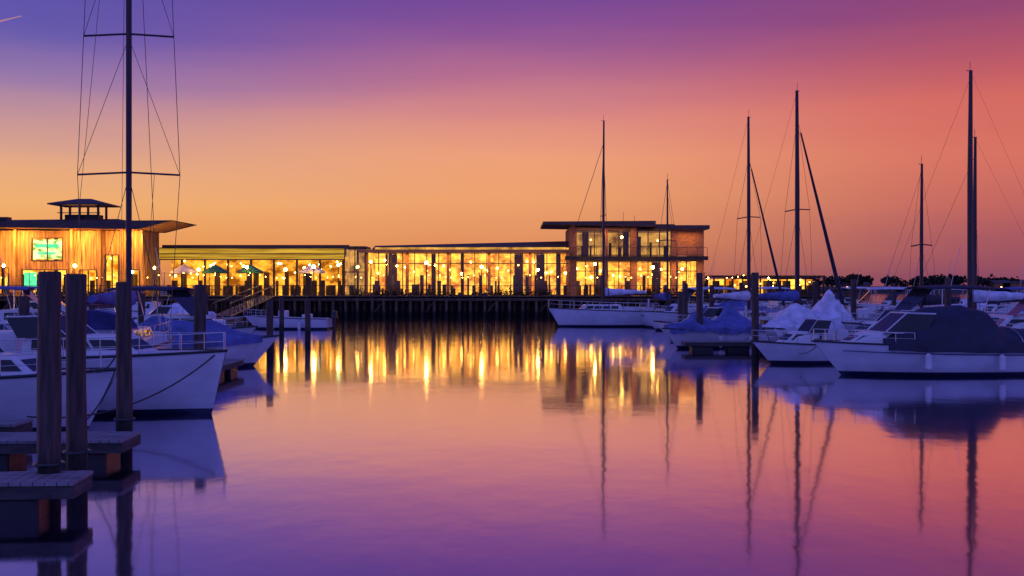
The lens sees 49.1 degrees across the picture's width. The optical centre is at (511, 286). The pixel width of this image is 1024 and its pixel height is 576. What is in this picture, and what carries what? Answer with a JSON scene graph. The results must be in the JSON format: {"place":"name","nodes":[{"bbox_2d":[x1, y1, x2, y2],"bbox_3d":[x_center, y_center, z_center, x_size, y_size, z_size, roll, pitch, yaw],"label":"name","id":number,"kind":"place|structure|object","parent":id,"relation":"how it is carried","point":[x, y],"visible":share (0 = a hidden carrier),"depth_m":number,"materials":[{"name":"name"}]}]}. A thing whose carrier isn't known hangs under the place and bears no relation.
{"place":"outdoors","nodes":[
{"label":"outdoors","id":0,"kind":"place"},
{"bbox_2d":[0,199,195,295],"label":"timber pavilion","id":1,"kind":"structure","parent":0,"point":[35,246],"depth_m":112.60,"materials":[{"name":"brown wood"}]},
{"bbox_2d":[33,240,61,258],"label":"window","id":2,"kind":"structure","parent":1,"relation":"in","point":[58,251],"depth_m":112.71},
{"bbox_2d":[0,238,139,293],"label":"window frames","id":3,"kind":"structure","parent":1,"relation":"in","point":[31,238],"depth_m":112.54,"materials":[{"name":"metal"}]},
{"bbox_2d":[0,291,856,316],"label":"promenade quay","id":4,"kind":"structure","parent":0,"point":[161,294],"depth_m":110.40,"materials":[{"name":"concrete"}]},
{"bbox_2d":[170,263,196,294],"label":"patio umbrella","id":5,"kind":"object","parent":4,"relation":"on","point":[183,268],"visible":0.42,"depth_m":112.30,"materials":[{"name":"white fabric"}]},
{"bbox_2d":[202,264,227,295],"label":"patio umbrella","id":6,"kind":"object","parent":4,"relation":"on","point":[215,269],"visible":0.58,"depth_m":113.42,"materials":[{"name":"green fabric"}]},
{"bbox_2d":[237,263,263,295],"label":"patio umbrella","id":7,"kind":"object","parent":4,"relation":"on","point":[251,269],"visible":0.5,"depth_m":112.37,"materials":[{"name":"green fabric"}]},
{"bbox_2d":[159,245,348,295],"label":"terrace canopy","id":8,"kind":"object","parent":4,"relation":"on","point":[272,261],"visible":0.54,"depth_m":121.70,"materials":[{"name":"metal"}]},
{"bbox_2d":[298,263,324,295],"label":"patio umbrella","id":9,"kind":"object","parent":4,"relation":"on","point":[308,269],"visible":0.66,"depth_m":112.40,"materials":[{"name":"white fabric"}]},
{"bbox_2d":[312,265,314,295],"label":"street lamp","id":10,"kind":"object","parent":4,"relation":"on","point":[313,268],"visible":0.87,"depth_m":110.75,"materials":[{"name":"metal"}]},
{"bbox_2d":[31,284,706,295],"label":"planter hedge","id":11,"kind":"object","parent":4,"relation":"on","point":[439,294],"visible":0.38,"depth_m":111.83,"materials":[{"name":"green plant"}]},
{"bbox_2d":[425,261,427,295],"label":"street lamp","id":12,"kind":"object","parent":4,"relation":"on","point":[426,264],"visible":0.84,"depth_m":111.22,"materials":[{"name":"metal"}]},
{"bbox_2d":[344,241,574,295],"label":"glass restaurant","id":13,"kind":"structure","parent":4,"relation":"on","point":[502,262],"depth_m":123.14,"materials":[{"name":"glass"}]},
{"bbox_2d":[344,248,365,295],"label":"window frames","id":14,"kind":"structure","parent":13,"relation":"in","point":[344,248],"depth_m":117.14,"materials":[{"name":"metal"}]},
{"bbox_2d":[368,253,568,295],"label":"window frames","id":15,"kind":"structure","parent":13,"relation":"in","point":[378,263],"depth_m":117.92,"materials":[{"name":"metal"}]},
{"bbox_2d":[540,212,709,295],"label":"two storey hall","id":16,"kind":"structure","parent":4,"relation":"on","point":[634,247],"depth_m":118.29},
{"bbox_2d":[576,260,594,295],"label":"window frames","id":17,"kind":"structure","parent":16,"relation":"in","point":[576,260],"depth_m":116.94,"materials":[{"name":"metal"}]},
{"bbox_2d":[576,230,601,255],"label":"window frames","id":18,"kind":"structure","parent":16,"relation":"in","point":[576,230],"depth_m":116.94,"materials":[{"name":"metal"}]},
{"bbox_2d":[608,230,629,255],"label":"window frames","id":19,"kind":"structure","parent":16,"relation":"in","point":[608,230],"depth_m":116.94,"materials":[{"name":"metal"}]},
{"bbox_2d":[637,230,670,255],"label":"window frames","id":20,"kind":"structure","parent":16,"relation":"in","point":[637,230],"depth_m":116.94,"materials":[{"name":"metal"}]},
{"bbox_2d":[648,260,670,295],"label":"window frames","id":21,"kind":"structure","parent":16,"relation":"in","point":[648,260],"depth_m":116.94,"materials":[{"name":"metal"}]},
{"bbox_2d":[705,275,826,295],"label":"dining pergola","id":22,"kind":"object","parent":4,"relation":"on","point":[731,281],"visible":0.62,"depth_m":118.26,"materials":[{"name":"metal"}]},
{"bbox_2d":[0,293,1023,575],"bbox_3d":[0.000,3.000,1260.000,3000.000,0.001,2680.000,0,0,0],"label":"water","id":23,"kind":"structure","parent":0,"point":[448,447],"depth_m":18.46,"materials":[{"name":"liquid"}]},
{"bbox_2d":[0,320,11,329],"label":"motorboat","id":24,"kind":"object","parent":23,"relation":"on","point":[2,327],"visible":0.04,"depth_m":41.86,"materials":[{"name":"plastic"}]},
{"bbox_2d":[0,419,32,431],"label":"floating dock","id":25,"kind":"object","parent":23,"relation":"on","point":[15,425],"visible":0.68,"depth_m":21.02,"materials":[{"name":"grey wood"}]},
{"bbox_2d":[18,296,29,315],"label":"dock piling","id":26,"kind":"object","parent":23,"relation":"in","point":[23,305],"visible":0.12,"depth_m":34.08,"materials":[{"name":"brown wood"}]},
{"bbox_2d":[0,258,62,328],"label":"motorboat","id":27,"kind":"object","parent":23,"relation":"on","point":[14,311],"visible":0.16,"depth_m":55.26,"materials":[{"name":"plastic"}]},
{"bbox_2d":[4,313,37,319],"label":"cabin windows","id":28,"kind":"structure","parent":27,"relation":"in","point":[5,314],"depth_m":55.21,"materials":[{"name":"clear glass"}]},
{"bbox_2d":[0,470,92,519],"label":"floating dock","id":29,"kind":"object","parent":23,"relation":"on","point":[26,495],"visible":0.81,"depth_m":14.41,"materials":[{"name":"grey wood"}]},
{"bbox_2d":[5,264,87,309],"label":"motorboat","id":30,"kind":"object","parent":23,"relation":"on","point":[62,303],"visible":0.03,"depth_m":87.46,"materials":[{"name":"plastic"}]},
{"bbox_2d":[33,271,64,511],"bbox_3d":[-6.217,2.000,15.050,0.413,4.400,0.414,0,0,0],"label":"dock piling","id":31,"kind":"object","parent":23,"relation":"in","point":[49,397],"visible":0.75,"depth_m":14.93,"materials":[{"name":"brown wood"}]},
{"bbox_2d":[12,302,96,313],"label":"motorboat","id":32,"kind":"object","parent":23,"relation":"on","point":[34,305],"visible":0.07,"depth_m":71.31,"materials":[{"name":"plastic"}]},
{"bbox_2d":[0,346,115,431],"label":"cabin cruiser","id":33,"kind":"object","parent":23,"relation":"on","point":[18,385],"visible":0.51,"depth_m":22.67,"materials":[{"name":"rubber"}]},
{"bbox_2d":[1,358,35,370],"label":"cabin windows","id":34,"kind":"structure","parent":33,"relation":"in","point":[6,363],"depth_m":22.85,"materials":[{"name":"black glass"}]},
{"bbox_2d":[87,367,115,419],"bbox_3d":[-7.950,2.080,21.353,0.036,0.887,3.224,0,0,-5],"label":"mooring line","id":35,"kind":"object","parent":33,"relation":"attached to","point":[91,414],"visible":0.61,"depth_m":21.91,"materials":[{"name":"fabric"}]},
{"bbox_2d":[0,431,140,466],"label":"floating dock","id":36,"kind":"object","parent":23,"relation":"on","point":[106,448],"visible":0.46,"depth_m":18.69,"materials":[{"name":"grey wood"}]},
{"bbox_2d":[62,274,90,495],"bbox_3d":[-6.274,2.010,16.150,0.389,4.380,0.390,0,0,0],"label":"dock piling","id":37,"kind":"object","parent":23,"relation":"in","point":[76,451],"visible":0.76,"depth_m":16.04,"materials":[{"name":"brown wood"}]},
{"bbox_2d":[0,314,227,414],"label":"motor yacht","id":38,"kind":"object","parent":23,"relation":"on","point":[154,370],"visible":0.55,"depth_m":26.08,"materials":[{"name":"plastic"}]},
{"bbox_2d":[31,338,153,349],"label":"cabin windows","id":39,"kind":"structure","parent":38,"relation":"in","point":[95,343],"depth_m":26.18,"materials":[{"name":"black glass"}]},
{"bbox_2d":[27,355,214,417],"bbox_3d":[-8.074,2.062,23.927,0.036,1.152,5.443,0,0,27],"label":"mooring line","id":40,"kind":"object","parent":38,"relation":"attached to","point":[146,397],"visible":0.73,"depth_m":24.51,"materials":[{"name":"fabric"}]},
{"bbox_2d":[113,282,135,454],"bbox_3d":[-6.954,2.060,20.100,0.393,4.280,0.394,0,0,0],"label":"dock piling","id":41,"kind":"object","parent":23,"relation":"in","point":[124,418],"visible":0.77,"depth_m":19.98,"materials":[{"name":"brown wood"}]},
{"bbox_2d":[90,355,115,372],"bbox_3d":[-7.799,1.407,21.448,0.028,0.636,3.317,0,0,-29],"label":"mooring line","id":42,"kind":"object","parent":41,"relation":"attached to","point":[106,367],"visible":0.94,"depth_m":21.23,"materials":[{"name":"fabric"}]},
{"bbox_2d":[73,0,179,348],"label":"sailing yacht","id":43,"kind":"object","parent":23,"relation":"on","point":[101,321],"visible":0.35,"depth_m":35.92,"materials":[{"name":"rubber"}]},
{"bbox_2d":[135,329,151,337],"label":"cabin windows","id":44,"kind":"structure","parent":43,"relation":"in","point":[145,331],"depth_m":35.59,"materials":[{"name":"yellow glass"}]},
{"bbox_2d":[95,263,177,313],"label":"motorboat","id":45,"kind":"object","parent":23,"relation":"on","point":[149,305],"visible":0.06,"depth_m":83.34,"materials":[{"name":"plastic"}]},
{"bbox_2d":[138,293,144,323],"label":"dock piling","id":46,"kind":"object","parent":23,"relation":"in","point":[140,312],"visible":0.23,"depth_m":49.47,"materials":[{"name":"brown wood"}]},
{"bbox_2d":[108,303,223,318],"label":"motorboat","id":47,"kind":"object","parent":23,"relation":"on","point":[176,308],"visible":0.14,"depth_m":67.22,"materials":[{"name":"plastic"}]},
{"bbox_2d":[104,246,257,333],"bbox_3d":[-14.155,0.799,46.064,8.068,5.102,3.259,0,0,14],"label":"motorboat","id":48,"kind":"object","parent":23,"relation":"on","point":[183,297],"visible":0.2,"depth_m":45.43,"materials":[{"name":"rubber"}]},
{"bbox_2d":[132,305,242,326],"bbox_3d":[-17.553,2.164,57.090,7.567,2.372,3.055,0,0,-20],"label":"motorboat","id":49,"kind":"object","parent":23,"relation":"on","point":[166,309],"visible":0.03,"depth_m":56.41,"materials":[{"name":"plastic"}]},
{"bbox_2d":[193,285,205,348],"bbox_3d":[-9.196,2.075,33.000,0.469,4.250,0.470,0,0,0],"label":"dock piling","id":50,"kind":"object","parent":23,"relation":"in","point":[199,322],"visible":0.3,"depth_m":32.85,"materials":[{"name":"brown wood"}]},
{"bbox_2d":[206,293,207,314],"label":"dock piling","id":51,"kind":"object","parent":23,"relation":"in","point":[207,303],"visible":0.15,"depth_m":63.93,"materials":[{"name":"brown wood"}]},
{"bbox_2d":[138,316,279,366],"bbox_3d":[-12.154,2.215,41.532,6.967,2.271,2.852,0,0,-15],"label":"motorboat","id":52,"kind":"object","parent":23,"relation":"on","point":[250,349],"visible":0.3,"depth_m":41.21,"materials":[{"name":"plastic"}]},
{"bbox_2d":[220,359,244,377],"bbox_3d":[-9.875,2.856,35.050,0.950,0.787,8.900,0,0,0],"label":"floating dock","id":53,"kind":"object","parent":23,"relation":"on","point":[230,366],"visible":0.1,"depth_m":38.11,"materials":[{"name":"brown wood"}]},
{"bbox_2d":[224,318,242,323],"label":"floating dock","id":54,"kind":"object","parent":23,"relation":"on","point":[228,320],"visible":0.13,"depth_m":88.53,"materials":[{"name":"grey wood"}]},
{"bbox_2d":[266,300,273,352],"bbox_3d":[-10.897,2.400,50.504,0.351,3.600,0.335,0,0,0],"label":"dock piling","id":55,"kind":"object","parent":23,"relation":"in","point":[269,320],"visible":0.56,"depth_m":50.37,"materials":[{"name":"brown wood"}]},
{"bbox_2d":[279,297,283,333],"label":"dock piling","id":56,"kind":"object","parent":23,"relation":"in","point":[281,315],"visible":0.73,"depth_m":70.87,"materials":[{"name":"brown wood"}]},
{"bbox_2d":[243,309,337,329],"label":"runabout","id":57,"kind":"object","parent":23,"relation":"on","point":[298,323],"visible":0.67,"depth_m":78.11,"materials":[{"name":"plastic"}]},
{"bbox_2d":[305,299,310,340],"bbox_3d":[-11.299,2.450,61.999,0.339,3.500,0.335,0,0,0],"label":"dock piling","id":58,"kind":"object","parent":23,"relation":"in","point":[307,322],"visible":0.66,"depth_m":61.87,"materials":[{"name":"brown wood"}]},
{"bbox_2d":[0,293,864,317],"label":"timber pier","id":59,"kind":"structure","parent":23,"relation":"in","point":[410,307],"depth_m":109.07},
{"bbox_2d":[212,285,274,316],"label":"gangway","id":60,"kind":"object","parent":59,"relation":"on","point":[246,305],"visible":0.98,"depth_m":97.68,"materials":[{"name":"metal"}]},
{"bbox_2d":[1,272,746,295],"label":"string lights","id":61,"kind":"object","parent":59,"relation":"on","point":[389,280],"visible":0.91,"depth_m":109.59,"materials":[{"name":"glass"}]},
{"bbox_2d":[0,285,863,295],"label":"promenade railing","id":62,"kind":"object","parent":59,"relation":"on","point":[379,292],"visible":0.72,"depth_m":108.25,"materials":[{"name":"metal"}]},
{"bbox_2d":[548,115,658,326],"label":"sailboat","id":63,"kind":"object","parent":23,"relation":"on","point":[602,314],"visible":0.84,"depth_m":83.28,"materials":[{"name":"plastic"}]},
{"bbox_2d":[579,306,618,308],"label":"cabin windows","id":64,"kind":"structure","parent":63,"relation":"in","point":[588,307],"depth_m":83.35,"materials":[{"name":"black glass"}]},
{"bbox_2d":[641,173,681,327],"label":"sailboat","id":65,"kind":"object","parent":23,"relation":"on","point":[666,296],"visible":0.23,"depth_m":80.88,"materials":[{"name":"plastic"}]},
{"bbox_2d":[677,291,682,321],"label":"dock piling","id":66,"kind":"object","parent":23,"relation":"in","point":[680,302],"visible":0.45,"depth_m":65.86,"materials":[{"name":"brown wood"}]},
{"bbox_2d":[683,283,687,319],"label":"dock piling","id":67,"kind":"object","parent":23,"relation":"in","point":[685,300],"visible":0.54,"depth_m":74.87,"materials":[{"name":"brown wood"}]},
{"bbox_2d":[639,264,737,329],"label":"motorboat","id":68,"kind":"object","parent":23,"relation":"on","point":[671,310],"visible":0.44,"depth_m":76.38,"materials":[{"name":"plastic"}]},
{"bbox_2d":[696,273,702,324],"bbox_3d":[9.050,1.775,54.004,0.356,4.850,0.338,0,0,0],"label":"dock piling","id":69,"kind":"object","parent":23,"relation":"in","point":[699,298],"visible":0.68,"depth_m":53.87,"materials":[{"name":"brown wood"}]},
{"bbox_2d":[653,307,759,339],"bbox_3d":[11.148,2.239,60.410,7.167,2.222,2.852,0,0,20],"label":"motorboat","id":70,"kind":"object","parent":23,"relation":"on","point":[712,313],"visible":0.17,"depth_m":60.90,"materials":[{"name":"plastic"}]},
{"bbox_2d":[709,285,713,306],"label":"dock piling","id":71,"kind":"object","parent":23,"relation":"in","point":[711,294],"visible":0.32,"depth_m":73.87,"materials":[{"name":"brown wood"}]},
{"bbox_2d":[661,307,768,347],"bbox_3d":[10.123,2.189,55.440,6.967,2.322,2.852,0,0,-32],"label":"motorboat","id":72,"kind":"object","parent":23,"relation":"on","point":[728,323],"visible":0.69,"depth_m":54.12,"materials":[{"name":"fabric"}]},
{"bbox_2d":[681,340,768,350],"bbox_3d":[19.000,2.856,52.450,22.000,0.787,1.200,0,0,0],"label":"floating dock","id":73,"kind":"object","parent":23,"relation":"on","point":[708,345],"visible":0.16,"depth_m":52.02,"materials":[{"name":"grey wood"}]},
{"bbox_2d":[688,300,767,307],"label":"motorboat","id":74,"kind":"object","parent":23,"relation":"on","point":[718,302],"visible":0.02,"depth_m":91.35,"materials":[{"name":"plastic"}]},
{"bbox_2d":[690,117,787,316],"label":"sailboat","id":75,"kind":"object","parent":23,"relation":"on","point":[744,296],"visible":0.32,"depth_m":68.16,"materials":[{"name":"plastic"}]},
{"bbox_2d":[692,300,789,313],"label":"motorboat","id":76,"kind":"object","parent":23,"relation":"on","point":[726,304],"visible":0.19,"depth_m":77.01,"materials":[{"name":"plastic"}]},
{"bbox_2d":[751,272,758,355],"bbox_3d":[10.549,1.800,48.599,0.352,4.800,0.333,0,0,0],"label":"dock piling","id":77,"kind":"object","parent":23,"relation":"in","point":[755,307],"visible":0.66,"depth_m":48.46,"materials":[{"name":"brown wood"}]},
{"bbox_2d":[751,269,811,308],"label":"motorboat","id":78,"kind":"object","parent":23,"relation":"on","point":[778,302],"visible":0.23,"depth_m":93.58,"materials":[{"name":"plastic"}]},
{"bbox_2d":[759,299,805,309],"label":"motorboat","id":79,"kind":"object","parent":23,"relation":"on","point":[803,302],"visible":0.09,"depth_m":79.59,"materials":[{"name":"plastic"}]},
{"bbox_2d":[738,90,846,321],"bbox_3d":[15.504,-4.000,62.002,9.021,14.600,2.998,0,0,-33],"label":"sailboat","id":80,"kind":"object","parent":23,"relation":"on","point":[792,295],"visible":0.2,"depth_m":62.12,"materials":[{"name":"plastic"}]},
{"bbox_2d":[750,319,847,363],"bbox_3d":[12.152,2.314,44.077,6.167,2.072,2.191,0,0,-17],"label":"motorboat","id":81,"kind":"object","parent":23,"relation":"on","point":[788,347],"visible":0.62,"depth_m":43.19,"materials":[{"name":"plastic"}]},
{"bbox_2d":[780,334,821,339],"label":"cabin windows","id":82,"kind":"structure","parent":81,"relation":"in","point":[786,335],"depth_m":43.43,"materials":[{"name":"black glass"}]},
{"bbox_2d":[762,289,858,340],"bbox_3d":[13.596,1.734,50.176,7.967,3.231,3.157,0,0,-42],"label":"motorboat","id":83,"kind":"object","parent":23,"relation":"on","point":[794,316],"visible":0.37,"depth_m":48.85,"materials":[{"name":"fabric"}]},
{"bbox_2d":[812,282,816,306],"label":"dock piling","id":84,"kind":"object","parent":23,"relation":"in","point":[814,298],"visible":0.27,"depth_m":73.86,"materials":[{"name":"brown wood"}]},
{"bbox_2d":[777,302,875,322],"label":"motorboat","id":85,"kind":"object","parent":23,"relation":"on","point":[865,312],"visible":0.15,"depth_m":66.94,"materials":[{"name":"plastic"}]},
{"bbox_2d":[811,270,871,307],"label":"motorboat","id":86,"kind":"object","parent":23,"relation":"on","point":[844,290],"visible":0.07,"depth_m":103.55,"materials":[{"name":"plastic"}]},
{"bbox_2d":[851,279,856,319],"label":"dock piling","id":87,"kind":"object","parent":23,"relation":"in","point":[853,293],"visible":0.47,"depth_m":61.86,"materials":[{"name":"brown wood"}]},
{"bbox_2d":[844,298,891,309],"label":"motorboat","id":88,"kind":"object","parent":23,"relation":"on","point":[848,299],"visible":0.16,"depth_m":92.30,"materials":[{"name":"plastic"}]},
{"bbox_2d":[830,310,914,335],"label":"motorboat","id":89,"kind":"object","parent":23,"relation":"on","point":[866,325],"visible":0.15,"depth_m":46.22,"materials":[{"name":"plastic"}]},
{"bbox_2d":[855,324,870,328],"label":"cabin windows","id":90,"kind":"structure","parent":89,"relation":"in","point":[862,325],"depth_m":46.26,"materials":[{"name":"black glass"}]},
{"bbox_2d":[848,262,911,317],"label":"motorboat","id":91,"kind":"object","parent":23,"relation":"on","point":[872,308],"visible":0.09,"depth_m":75.32,"materials":[{"name":"plastic"}]},
{"bbox_2d":[892,284,895,305],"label":"dock piling","id":92,"kind":"object","parent":23,"relation":"in","point":[894,296],"visible":0.29,"depth_m":87.86,"materials":[{"name":"brown wood"}]},
{"bbox_2d":[861,268,930,305],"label":"motorboat","id":93,"kind":"object","parent":23,"relation":"on","point":[898,293],"visible":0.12,"depth_m":94.58,"materials":[{"name":"plastic"}]},
{"bbox_2d":[870,155,962,320],"bbox_3d":[20.896,-1.675,56.998,7.022,9.950,2.493,0,0,-25],"label":"sailboat","id":94,"kind":"object","parent":23,"relation":"on","point":[929,299],"visible":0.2,"depth_m":56.91,"materials":[{"name":"plastic"}]},
{"bbox_2d":[811,305,1023,375],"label":"cabin cruiser","id":95,"kind":"object","parent":23,"relation":"on","point":[956,340],"visible":0.98,"depth_m":37.33,"materials":[{"name":"plastic"}]},
{"bbox_2d":[842,335,864,340],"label":"foredeck cabin windows","id":96,"kind":"structure","parent":95,"relation":"in","point":[853,336],"depth_m":37.97,"materials":[{"name":"black glass"}]},
{"bbox_2d":[842,245,996,328],"bbox_3d":[18.459,0.774,49.246,8.567,5.153,3.361,0,0,-10],"label":"motorboat","id":97,"kind":"object","parent":23,"relation":"on","point":[914,297],"visible":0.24,"depth_m":48.73,"materials":[{"name":"plastic"}]},
{"bbox_2d":[877,259,966,315],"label":"motorboat","id":98,"kind":"object","parent":23,"relation":"on","point":[919,302],"visible":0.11,"depth_m":69.00,"materials":[{"name":"plastic"}]},
{"bbox_2d":[944,278,950,305],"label":"dock piling","id":99,"kind":"object","parent":23,"relation":"in","point":[947,298],"visible":0.34,"depth_m":53.86,"materials":[{"name":"brown wood"}]},
{"bbox_2d":[876,70,1023,321],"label":"sailboat","id":100,"kind":"object","parent":23,"relation":"on","point":[974,296],"visible":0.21,"depth_m":54.50,"materials":[{"name":"plastic"}]},
{"bbox_2d":[913,129,1023,315],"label":"sailboat","id":101,"kind":"object","parent":23,"relation":"on","point":[975,249],"visible":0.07,"depth_m":60.12,"materials":[{"name":"plastic"}]},
{"bbox_2d":[940,298,1015,310],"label":"motorboat","id":102,"kind":"object","parent":23,"relation":"on","point":[981,304],"visible":0.12,"depth_m":91.38,"materials":[{"name":"plastic"}]},
{"bbox_2d":[964,267,1023,313],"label":"motorboat","id":103,"kind":"object","parent":23,"relation":"on","point":[997,306],"visible":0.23,"depth_m":75.37,"materials":[{"name":"plastic"}]},
{"bbox_2d":[994,290,1023,328],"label":"motorboat","id":104,"kind":"object","parent":23,"relation":"on","point":[1012,317],"visible":0.1,"depth_m":45.95,"materials":[{"name":"plastic"}]},
{"bbox_2d":[996,319,1023,327],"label":"cabin windows","id":105,"kind":"structure","parent":104,"relation":"in","point":[1013,321],"depth_m":45.86,"materials":[{"name":"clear glass"}]},
{"bbox_2d":[0,0,1023,285],"label":"sky","id":106,"kind":"structure","parent":0,"point":[369,123],"materials":[{"name":"orange"}]},
{"bbox_2d":[705,286,1023,293],"bbox_3d":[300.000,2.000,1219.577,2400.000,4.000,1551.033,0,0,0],"label":"shore","id":107,"kind":"structure","parent":0,"point":[890,291],"depth_m":479.63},
{"bbox_2d":[726,273,1019,290],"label":"distant trees","id":108,"kind":"object","parent":107,"relation":"on","point":[940,280],"visible":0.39,"depth_m":488.28,"materials":[{"name":"green plant"}]},
{"bbox_2d":[840,280,1023,289],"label":"distant houses","id":109,"kind":"structure","parent":107,"relation":"on","point":[1001,283],"depth_m":488.00,"materials":[{"name":"ceramic"}]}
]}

